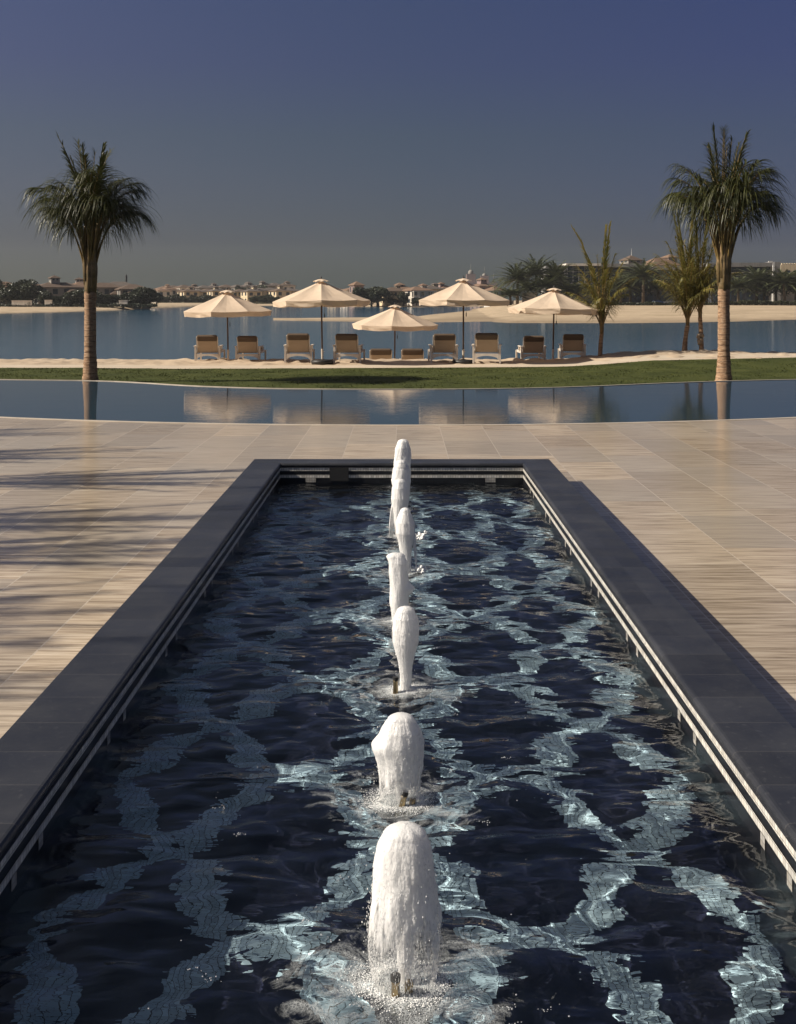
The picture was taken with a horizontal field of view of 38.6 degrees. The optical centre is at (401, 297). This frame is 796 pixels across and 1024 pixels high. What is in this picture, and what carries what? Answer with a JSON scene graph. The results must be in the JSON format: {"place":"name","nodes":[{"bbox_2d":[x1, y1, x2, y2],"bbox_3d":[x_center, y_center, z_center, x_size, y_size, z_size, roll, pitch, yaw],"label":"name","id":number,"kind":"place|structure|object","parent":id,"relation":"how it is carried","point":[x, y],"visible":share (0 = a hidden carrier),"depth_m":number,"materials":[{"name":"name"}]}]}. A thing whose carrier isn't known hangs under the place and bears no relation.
{"place":"outdoors","nodes":[
{"label":"outdoors","id":0,"kind":"place"},
{"bbox_2d":[0,303,201,313],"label":"shore","id":1,"kind":"structure","parent":0,"point":[5,310],"depth_m":339.82,"materials":[{"name":"sand"}]},
{"bbox_2d":[0,289,15,305],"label":"tree","id":2,"kind":"object","parent":1,"relation":"on","point":[4,297],"visible":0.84,"depth_m":365.23,"materials":[{"name":"green plant"}]},
{"bbox_2d":[0,279,27,303],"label":"tree","id":3,"kind":"object","parent":1,"relation":"on","point":[13,288],"visible":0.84,"depth_m":366.34,"materials":[{"name":"green plant"}]},
{"bbox_2d":[11,300,32,304],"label":"garden wall","id":4,"kind":"structure","parent":1,"relation":"on","point":[19,302],"depth_m":361.00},
{"bbox_2d":[16,279,42,302],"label":"tree","id":5,"kind":"object","parent":1,"relation":"on","point":[31,290],"visible":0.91,"depth_m":366.38,"materials":[{"name":"green plant"}]},
{"bbox_2d":[37,290,53,303],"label":"tree","id":6,"kind":"object","parent":1,"relation":"on","point":[43,296],"visible":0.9,"depth_m":364.13,"materials":[{"name":"green plant"}]},
{"bbox_2d":[31,275,83,305],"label":"villa","id":7,"kind":"object","parent":1,"relation":"on","point":[54,286],"visible":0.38,"depth_m":381.73,"materials":[{"name":"brown tile"}]},
{"bbox_2d":[46,296,68,306],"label":"tree","id":8,"kind":"object","parent":1,"relation":"on","point":[55,299],"visible":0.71,"depth_m":364.22,"materials":[{"name":"green plant"}]},
{"bbox_2d":[60,292,79,304],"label":"tree","id":9,"kind":"object","parent":1,"relation":"on","point":[66,296],"visible":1,"depth_m":361.83,"materials":[{"name":"green plant"}]},
{"bbox_2d":[71,289,84,303],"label":"tree","id":10,"kind":"object","parent":1,"relation":"on","point":[81,292],"visible":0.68,"depth_m":362.96,"materials":[{"name":"green plant"}]},
{"bbox_2d":[0,302,157,307],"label":"hedge","id":11,"kind":"object","parent":1,"relation":"on","point":[134,305],"visible":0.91,"depth_m":361.37,"materials":[{"name":"green plant"}]},
{"bbox_2d":[96,294,116,304],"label":"tree","id":12,"kind":"object","parent":1,"relation":"on","point":[105,299],"visible":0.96,"depth_m":364.01,"materials":[{"name":"green plant"}]},
{"bbox_2d":[96,283,121,305],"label":"villa","id":13,"kind":"object","parent":1,"relation":"on","point":[106,288],"visible":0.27,"depth_m":388.58,"materials":[{"name":"brown tile"}]},
{"bbox_2d":[114,284,149,308],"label":"villa","id":14,"kind":"object","parent":1,"relation":"on","point":[125,288],"visible":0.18,"depth_m":384.47,"materials":[{"name":"brown tile"}]},
{"bbox_2d":[121,291,144,307],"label":"tree","id":15,"kind":"object","parent":1,"relation":"on","point":[135,297],"visible":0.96,"depth_m":370.60,"materials":[{"name":"green plant"}]},
{"bbox_2d":[132,287,149,308],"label":"tree","id":16,"kind":"object","parent":1,"relation":"on","point":[139,290],"visible":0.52,"depth_m":374.44,"materials":[{"name":"green plant"}]},
{"bbox_2d":[144,288,163,307],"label":"tree","id":17,"kind":"object","parent":1,"relation":"on","point":[154,295],"visible":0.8,"depth_m":376.25,"materials":[{"name":"green plant"}]},
{"bbox_2d":[273,310,494,321],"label":"spit","id":18,"kind":"structure","parent":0,"point":[474,316],"depth_m":202.42,"materials":[{"name":"sand"}]},
{"bbox_2d":[255,301,521,306],"bbox_3d":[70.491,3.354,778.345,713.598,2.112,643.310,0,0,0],"label":"shore","id":19,"kind":"structure","parent":0,"point":[270,304],"depth_m":487.73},
{"bbox_2d":[154,288,171,302],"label":"villa","id":20,"kind":"object","parent":19,"relation":"on","point":[164,292],"visible":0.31,"depth_m":582.70,"materials":[{"name":"ceramic"}]},
{"bbox_2d":[167,294,180,301],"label":"tree","id":21,"kind":"object","parent":19,"relation":"on","point":[172,298],"visible":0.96,"depth_m":564.96,"materials":[{"name":"green plant"}]},
{"bbox_2d":[176,286,200,297],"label":"villa","id":22,"kind":"object","parent":19,"relation":"on","point":[188,292],"visible":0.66,"depth_m":582.33,"materials":[{"name":"brown tile"}]},
{"bbox_2d":[207,286,225,296],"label":"villa","id":23,"kind":"object","parent":19,"relation":"on","point":[215,290],"visible":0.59,"depth_m":581.57,"materials":[{"name":"grey tile"}]},
{"bbox_2d":[239,285,263,301],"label":"villa","id":24,"kind":"object","parent":19,"relation":"on","point":[248,293],"visible":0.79,"depth_m":582.17,"materials":[{"name":"grey tile"}]},
{"bbox_2d":[159,302,370,303],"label":"hedge","id":25,"kind":"object","parent":19,"relation":"on","point":[202,302],"visible":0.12,"depth_m":559.62,"materials":[{"name":"green plant"}]},
{"bbox_2d":[269,285,291,297],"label":"villa","id":26,"kind":"object","parent":19,"relation":"on","point":[280,292],"visible":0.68,"depth_m":581.98,"materials":[{"name":"brown tile"}]},
{"bbox_2d":[282,281,295,288],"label":"villa","id":27,"kind":"object","parent":19,"relation":"on","point":[287,284],"visible":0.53,"depth_m":667.80,"materials":[{"name":"brown tile"}]},
{"bbox_2d":[348,281,364,292],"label":"villa","id":28,"kind":"object","parent":19,"relation":"on","point":[355,284],"visible":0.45,"depth_m":498.64,"materials":[{"name":"ceramic"}]},
{"bbox_2d":[352,287,371,306],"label":"tree","id":29,"kind":"object","parent":19,"relation":"on","point":[362,292],"visible":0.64,"depth_m":467.56,"materials":[{"name":"green plant"}]},
{"bbox_2d":[367,286,395,306],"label":"tree","id":30,"kind":"object","parent":19,"relation":"on","point":[377,294],"visible":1,"depth_m":467.39,"materials":[{"name":"green plant"}]},
{"bbox_2d":[380,285,402,305],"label":"villa","id":31,"kind":"object","parent":19,"relation":"on","point":[396,290],"visible":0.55,"depth_m":478.31,"materials":[{"name":"brown tile"}]},
{"bbox_2d":[397,291,409,305],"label":"tree","id":32,"kind":"object","parent":19,"relation":"on","point":[403,298],"visible":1,"depth_m":468.35,"materials":[{"name":"green plant"}]},
{"bbox_2d":[402,284,435,305],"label":"villa","id":33,"kind":"object","parent":19,"relation":"on","point":[421,291],"visible":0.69,"depth_m":475.91,"materials":[{"name":"ceramic"}]},
{"bbox_2d":[427,283,443,293],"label":"villa","id":34,"kind":"object","parent":19,"relation":"on","point":[433,286],"visible":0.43,"depth_m":502.72,"materials":[{"name":"grey tile"}]},
{"bbox_2d":[466,267,497,286],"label":"domed palace","id":35,"kind":"structure","parent":19,"relation":"on","point":[470,275],"depth_m":996.00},
{"bbox_2d":[474,278,493,288],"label":"villa","id":36,"kind":"object","parent":19,"relation":"on","point":[482,283],"visible":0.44,"depth_m":537.94,"materials":[{"name":"ceramic"}]},
{"bbox_2d":[0,418,795,737],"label":"deck","id":37,"kind":"structure","parent":0,"point":[98,520],"depth_m":11.07,"materials":[{"name":"stone"}]},
{"bbox_2d":[0,459,795,911],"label":"fountain basin","id":38,"kind":"object","parent":37,"relation":"on","point":[56,739],"visible":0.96,"depth_m":5.52,"materials":[{"name":"stone"}]},
{"bbox_2d":[0,482,795,1023],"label":"fountain water","id":39,"kind":"structure","parent":38,"relation":"in","point":[626,870],"depth_m":4.29,"materials":[{"name":"liquid"}]},
{"bbox_2d":[148,493,580,1023],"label":"bubbles","id":40,"kind":"object","parent":39,"relation":"on","point":[435,873],"visible":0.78,"depth_m":3.48,"materials":[{"name":"white"}]},
{"bbox_2d":[393,676,397,693],"bbox_3d":[-0.031,1.953,5.645,0.034,0.134,0.034,0,0,0],"label":"fountain nozzle","id":41,"kind":"object","parent":39,"relation":"in","point":[395,684],"visible":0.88,"depth_m":5.63,"materials":[{"name":"gold metal"}]},
{"bbox_2d":[382,552,414,625],"bbox_3d":[-0.016,1.765,6.894,0.242,0.430,0.244,0,0,0],"label":"fountain jet","id":42,"kind":"object","parent":39,"relation":"on","point":[402,587],"visible":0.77,"depth_m":6.86,"materials":[{"name":"liquid"}]},
{"bbox_2d":[389,460,412,509],"bbox_3d":[0.005,1.743,10.592,0.284,0.463,0.298,0,0,0],"label":"fountain jet","id":43,"kind":"object","parent":39,"relation":"on","point":[401,470],"visible":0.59,"depth_m":10.53,"materials":[{"name":"liquid"}]},
{"bbox_2d":[390,972,412,998],"bbox_3d":[0.000,1.975,3.209,0.073,0.134,0.034,0,0,-27],"label":"fountain nozzle","id":44,"kind":"object","parent":39,"relation":"in","point":[408,984],"visible":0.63,"depth_m":3.19,"materials":[{"name":"gold metal"}]},
{"bbox_2d":[391,439,412,487],"bbox_3d":[0.005,1.720,11.757,0.294,0.508,0.282,0,0,-26],"label":"fountain jet","id":45,"kind":"object","parent":39,"relation":"on","point":[402,450],"visible":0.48,"depth_m":11.70,"materials":[{"name":"liquid"}]},
{"bbox_2d":[374,684,433,695],"bbox_3d":[-0.003,1.966,5.690,1.240,0.031,1.000,0,0,0],"label":"foam","id":46,"kind":"object","parent":39,"relation":"on","point":[387,691],"visible":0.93,"depth_m":5.66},
{"bbox_2d":[381,605,428,697],"bbox_3d":[0.022,1.763,5.684,0.260,0.432,0.254,0,0,0],"label":"fountain jet","id":47,"kind":"object","parent":46,"relation":"on","point":[405,632],"visible":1,"depth_m":5.66,"materials":[{"name":"liquid"}]},
{"bbox_2d":[300,953,512,1023],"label":"foam","id":48,"kind":"object","parent":39,"relation":"on","point":[387,980],"visible":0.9,"depth_m":3.25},
{"bbox_2d":[337,821,465,1019],"bbox_3d":[0.007,1.744,3.267,0.370,0.467,0.317,0,0,41],"label":"fountain jet","id":49,"kind":"object","parent":48,"relation":"on","point":[405,898],"visible":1,"depth_m":3.20,"materials":[{"name":"liquid"}]},
{"bbox_2d":[399,790,415,807],"bbox_3d":[0.016,1.980,4.403,0.068,0.134,0.050,12,0,0],"label":"fountain nozzle","id":50,"kind":"object","parent":39,"relation":"in","point":[402,803],"visible":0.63,"depth_m":4.39,"materials":[{"name":"gold metal"}]},
{"bbox_2d":[389,479,427,539],"bbox_3d":[0.053,1.738,9.311,0.357,0.488,0.225,0,0,25],"label":"fountain jet","id":51,"kind":"object","parent":39,"relation":"on","point":[399,497],"visible":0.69,"depth_m":9.31,"materials":[{"name":"liquid"}]},
{"bbox_2d":[368,791,450,814],"bbox_3d":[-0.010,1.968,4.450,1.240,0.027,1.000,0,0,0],"label":"foam","id":52,"kind":"object","parent":39,"relation":"on","point":[407,800],"visible":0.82,"depth_m":4.44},
{"bbox_2d":[359,712,447,815],"bbox_3d":[-0.011,1.806,4.452,0.387,0.355,0.311,0,0,0],"label":"fountain jet","id":53,"kind":"object","parent":52,"relation":"on","point":[397,743],"visible":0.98,"depth_m":4.40,"materials":[{"name":"liquid"}]},
{"bbox_2d":[396,507,425,575],"bbox_3d":[0.038,1.743,8.115,0.276,0.478,0.222,0,0,0],"label":"fountain jet","id":54,"kind":"object","parent":39,"relation":"on","point":[405,531],"visible":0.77,"depth_m":8.10,"materials":[{"name":"liquid"}]},
{"bbox_2d":[0,417,795,425],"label":"pool edge","id":55,"kind":"object","parent":37,"relation":"on","point":[398,425],"visible":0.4,"depth_m":18.04,"materials":[{"name":"stone"}]},
{"bbox_2d":[0,380,795,424],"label":"pool water","id":56,"kind":"structure","parent":0,"point":[148,402],"depth_m":21.72,"materials":[{"name":"blue liquid"}]},
{"bbox_2d":[0,306,795,359],"bbox_3d":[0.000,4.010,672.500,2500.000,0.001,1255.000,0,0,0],"label":"lagoon","id":57,"kind":"structure","parent":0,"point":[160,333],"depth_m":122.57,"materials":[{"name":"blue liquid"}]},
{"bbox_2d":[0,357,795,388],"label":"lawn","id":58,"kind":"structure","parent":0,"point":[476,376],"depth_m":30.50,"materials":[{"name":"green plant"}]},
{"bbox_2d":[16,132,161,379],"bbox_3d":[-7.646,-0.970,28.064,3.579,6.259,3.556,0,0,34],"label":"coconut palm","id":59,"kind":"object","parent":58,"relation":"on","point":[91,211],"visible":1,"depth_m":27.88,"materials":[{"name":"green plant"}]},
{"bbox_2d":[650,122,794,380],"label":"coconut palm","id":60,"kind":"object","parent":58,"relation":"on","point":[733,193],"visible":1,"depth_m":28.08,"materials":[{"name":"green plant"}]},
{"bbox_2d":[0,349,795,368],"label":"beach","id":61,"kind":"structure","parent":0,"point":[366,361],"depth_m":36.98,"materials":[{"name":"sand"}]},
{"bbox_2d":[194,335,224,360],"bbox_3d":[-6.519,1.722,38.584,0.915,0.934,1.591,0,0,-2],"label":"sun lounger","id":62,"kind":"object","parent":61,"relation":"on","point":[206,343],"visible":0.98,"depth_m":37.96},
{"bbox_2d":[184,288,271,360],"bbox_3d":[-5.830,0.914,37.989,2.870,2.506,2.870,0,0,-12],"label":"beach umbrella","id":63,"kind":"object","parent":61,"relation":"on","point":[227,304],"visible":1,"depth_m":37.15,"materials":[{"name":"beige fabric"}]},
{"bbox_2d":[235,336,265,359],"bbox_3d":[-5.130,1.734,38.567,0.888,0.906,1.543,0,0,2],"label":"sun lounger","id":64,"kind":"object","parent":61,"relation":"on","point":[247,344],"visible":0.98,"depth_m":37.97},
{"bbox_2d":[283,333,314,362],"bbox_3d":[-3.318,1.630,36.902,0.942,0.962,1.639,0,0,-1],"label":"sun lounger","id":65,"kind":"object","parent":61,"relation":"on","point":[298,342],"visible":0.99,"depth_m":36.27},
{"bbox_2d":[272,277,369,363],"bbox_3d":[-2.547,0.722,36.038,2.870,2.798,2.869,0,0,-26],"label":"beach umbrella","id":66,"kind":"object","parent":61,"relation":"on","point":[321,293],"visible":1,"depth_m":35.33,"materials":[{"name":"beige fabric"}]},
{"bbox_2d":[332,334,364,362],"bbox_3d":[-1.706,1.634,36.895,0.933,0.953,1.623,0,0,4],"label":"sun lounger","id":67,"kind":"object","parent":61,"relation":"on","point":[346,343],"visible":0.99,"depth_m":36.26,"materials":[{"name":"fabric"}]},
{"bbox_2d":[369,348,391,359],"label":"sun lounger","id":68,"kind":"object","parent":61,"relation":"on","point":[381,353],"visible":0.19,"depth_m":42.82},
{"bbox_2d":[352,302,437,358],"bbox_3d":[-0.242,1.401,40.966,2.888,2.450,2.888,0,0,-18],"label":"beach umbrella","id":69,"kind":"object","parent":61,"relation":"on","point":[394,318],"visible":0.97,"depth_m":40.15,"materials":[{"name":"beige fabric"}]},
{"bbox_2d":[401,348,423,359],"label":"sun lounger","id":70,"kind":"object","parent":61,"relation":"on","point":[408,353],"visible":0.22,"depth_m":42.82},
{"bbox_2d":[428,334,458,362],"bbox_3d":[1.336,1.634,36.896,0.933,0.953,1.623,0,0,-2],"label":"sun lounger","id":71,"kind":"object","parent":61,"relation":"on","point":[444,343],"visible":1,"depth_m":36.26,"materials":[{"name":"fabric"}]},
{"bbox_2d":[419,275,509,363],"bbox_3d":[1.985,0.721,36.520,2.870,2.848,2.870,0,0,0],"label":"beach umbrella","id":72,"kind":"object","parent":61,"relation":"on","point":[463,292],"visible":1,"depth_m":35.73,"materials":[{"name":"beige fabric"}]},
{"bbox_2d":[472,333,501,363],"bbox_3d":[2.745,1.608,36.606,0.952,0.971,1.654,0,0,5],"label":"sun lounger","id":73,"kind":"object","parent":61,"relation":"on","point":[485,342],"visible":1,"depth_m":35.95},
{"bbox_2d":[515,336,546,359],"bbox_3d":[4.418,1.747,38.873,0.897,0.915,1.559,0,0,-2],"label":"sun lounger","id":74,"kind":"object","parent":61,"relation":"on","point":[533,344],"visible":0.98,"depth_m":38.27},
{"bbox_2d":[508,285,598,358],"bbox_3d":[5.096,0.870,38.034,2.869,2.559,2.870,0,0,-23],"label":"beach umbrella","id":75,"kind":"object","parent":61,"relation":"on","point":[554,302],"visible":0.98,"depth_m":37.21,"materials":[{"name":"beige fabric"}]},
{"bbox_2d":[558,334,585,358],"bbox_3d":[5.821,1.693,38.871,0.897,0.915,1.559,0,0,4],"label":"sun lounger","id":76,"kind":"object","parent":61,"relation":"on","point":[573,342],"visible":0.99,"depth_m":38.26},
{"bbox_2d":[562,221,638,355],"bbox_3d":[6.641,-0.242,37.940,2.601,4.683,2.739,0,0,0],"label":"young palm","id":77,"kind":"object","parent":61,"relation":"on","point":[600,305],"visible":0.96,"depth_m":37.93,"materials":[{"name":"green plant"}]},
{"bbox_2d":[645,212,734,350],"bbox_3d":[9.743,-0.567,38.464,2.940,5.054,2.947,0,0,0],"label":"young palm","id":78,"kind":"object","parent":61,"relation":"on","point":[687,309],"visible":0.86,"depth_m":38.38,"materials":[{"name":"green plant"}]},
{"bbox_2d":[658,210,742,349],"bbox_3d":[10.118,-0.620,38.423,2.676,5.200,2.835,0,0,0],"label":"young palm","id":79,"kind":"object","parent":61,"relation":"on","point":[700,339],"visible":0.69,"depth_m":38.27,"materials":[{"name":"green plant"}]},
{"bbox_2d":[0,354,795,368],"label":"path","id":80,"kind":"structure","parent":0,"point":[686,357],"depth_m":34.91,"materials":[{"name":"sand"}]},
{"bbox_2d":[0,379,795,389],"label":"weir edge","id":81,"kind":"object","parent":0,"point":[399,389],"visible":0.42,"depth_m":26.00,"materials":[{"name":"stone"}]},
{"bbox_2d":[0,0,795,300],"label":"sky","id":82,"kind":"structure","parent":0,"point":[371,143],"materials":[{"name":"blue"}]},
{"bbox_2d":[472,304,795,322],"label":"shore","id":83,"kind":"structure","parent":0,"point":[646,314],"depth_m":223.89,"materials":[{"name":"sand"}]},
{"bbox_2d":[491,287,530,304],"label":"tree","id":84,"kind":"object","parent":83,"relation":"on","point":[509,292],"visible":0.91,"depth_m":330.30,"materials":[{"name":"green plant"}]},
{"bbox_2d":[487,262,541,303],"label":"date palm","id":85,"kind":"object","parent":83,"relation":"on","point":[514,274],"visible":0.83,"depth_m":343.16,"materials":[{"name":"green plant"}]},
{"bbox_2d":[502,279,548,297],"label":"date palm","id":86,"kind":"object","parent":83,"relation":"on","point":[527,284],"visible":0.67,"depth_m":335.98,"materials":[{"name":"green plant"}]},
{"bbox_2d":[522,293,536,301],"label":"garden wall","id":87,"kind":"structure","parent":83,"relation":"on","point":[532,295],"depth_m":334.00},
{"bbox_2d":[501,254,569,296],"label":"date palm","id":88,"kind":"object","parent":83,"relation":"on","point":[533,264],"visible":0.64,"depth_m":347.78,"materials":[{"name":"green plant"}]},
{"bbox_2d":[517,274,576,294],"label":"date palm","id":89,"kind":"object","parent":83,"relation":"on","point":[549,283],"visible":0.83,"depth_m":335.83,"materials":[{"name":"green plant"}]},
{"bbox_2d":[527,260,586,293],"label":"date palm","id":90,"kind":"object","parent":83,"relation":"on","point":[553,271],"visible":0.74,"depth_m":343.02,"materials":[{"name":"green plant"}]},
{"bbox_2d":[538,281,591,298],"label":"date palm","id":91,"kind":"object","parent":83,"relation":"on","point":[575,289],"visible":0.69,"depth_m":335.95,"materials":[{"name":"green plant"}]},
{"bbox_2d":[560,284,600,300],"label":"date palm","id":92,"kind":"object","parent":83,"relation":"on","point":[580,291],"visible":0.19,"depth_m":348.45,"materials":[{"name":"green plant"}]},
{"bbox_2d":[596,273,648,302],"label":"date palm","id":93,"kind":"object","parent":83,"relation":"on","point":[626,285],"visible":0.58,"depth_m":343.08,"materials":[{"name":"green plant"}]},
{"bbox_2d":[541,263,708,303],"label":"building","id":94,"kind":"structure","parent":83,"relation":"on","point":[648,297],"depth_m":377.80,"materials":[{"name":"glass"}]},
{"bbox_2d":[618,255,641,263],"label":"villa","id":95,"kind":"object","parent":83,"relation":"on","point":[636,259],"visible":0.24,"depth_m":437.97,"materials":[{"name":"brown tile"}]},
{"bbox_2d":[609,274,654,301],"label":"date palm","id":96,"kind":"object","parent":83,"relation":"on","point":[630,298],"visible":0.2,"depth_m":351.62,"materials":[{"name":"green plant"}]},
{"bbox_2d":[607,256,674,302],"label":"date palm","id":97,"kind":"object","parent":83,"relation":"on","point":[639,271],"visible":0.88,"depth_m":338.23,"materials":[{"name":"green plant"}]},
{"bbox_2d":[632,278,677,299],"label":"date palm","id":98,"kind":"object","parent":83,"relation":"on","point":[653,288],"visible":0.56,"depth_m":346.40,"materials":[{"name":"green plant"}]},
{"bbox_2d":[642,258,679,266],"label":"villa","id":99,"kind":"object","parent":83,"relation":"on","point":[655,260],"visible":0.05,"depth_m":437.45,"materials":[{"name":"ceramic"}]},
{"bbox_2d":[611,301,717,305],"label":"hedge","id":100,"kind":"object","parent":83,"relation":"on","point":[649,303],"visible":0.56,"depth_m":335.13,"materials":[{"name":"green plant"}]},
{"bbox_2d":[699,262,780,302],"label":"flat roofed house","id":101,"kind":"structure","parent":83,"relation":"on","point":[741,266],"depth_m":373.64,"materials":[{"name":"concrete"}]},
{"bbox_2d":[711,275,768,304],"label":"date palm","id":102,"kind":"object","parent":83,"relation":"on","point":[740,285],"visible":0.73,"depth_m":337.95,"materials":[{"name":"green plant"}]},
{"bbox_2d":[731,265,782,300],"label":"date palm","id":103,"kind":"object","parent":83,"relation":"on","point":[755,273],"visible":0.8,"depth_m":343.29,"materials":[{"name":"green plant"}]},
{"bbox_2d":[730,300,795,305],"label":"hedge","id":104,"kind":"object","parent":83,"relation":"on","point":[757,302],"visible":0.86,"depth_m":333.31,"materials":[{"name":"green plant"}]},
{"bbox_2d":[740,283,789,299],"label":"date palm","id":105,"kind":"object","parent":83,"relation":"on","point":[764,292],"visible":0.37,"depth_m":348.26,"materials":[{"name":"green plant"}]},
{"bbox_2d":[753,268,795,302],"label":"date palm","id":106,"kind":"object","parent":83,"relation":"on","point":[784,279],"visible":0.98,"depth_m":338.39,"materials":[{"name":"green plant"}]},
{"bbox_2d":[755,271,795,301],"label":"date palm","id":107,"kind":"object","parent":83,"relation":"on","point":[792,291],"visible":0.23,"depth_m":345.83,"materials":[{"name":"green plant"}]},
{"bbox_2d":[768,271,795,299],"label":"date palm","id":108,"kind":"object","parent":83,"relation":"on","point":[787,287],"visible":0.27,"depth_m":344.31,"materials":[{"name":"green plant"}]},
{"bbox_2d":[781,263,795,302],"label":"battlemented house","id":109,"kind":"structure","parent":83,"relation":"on","point":[789,267],"depth_m":384.00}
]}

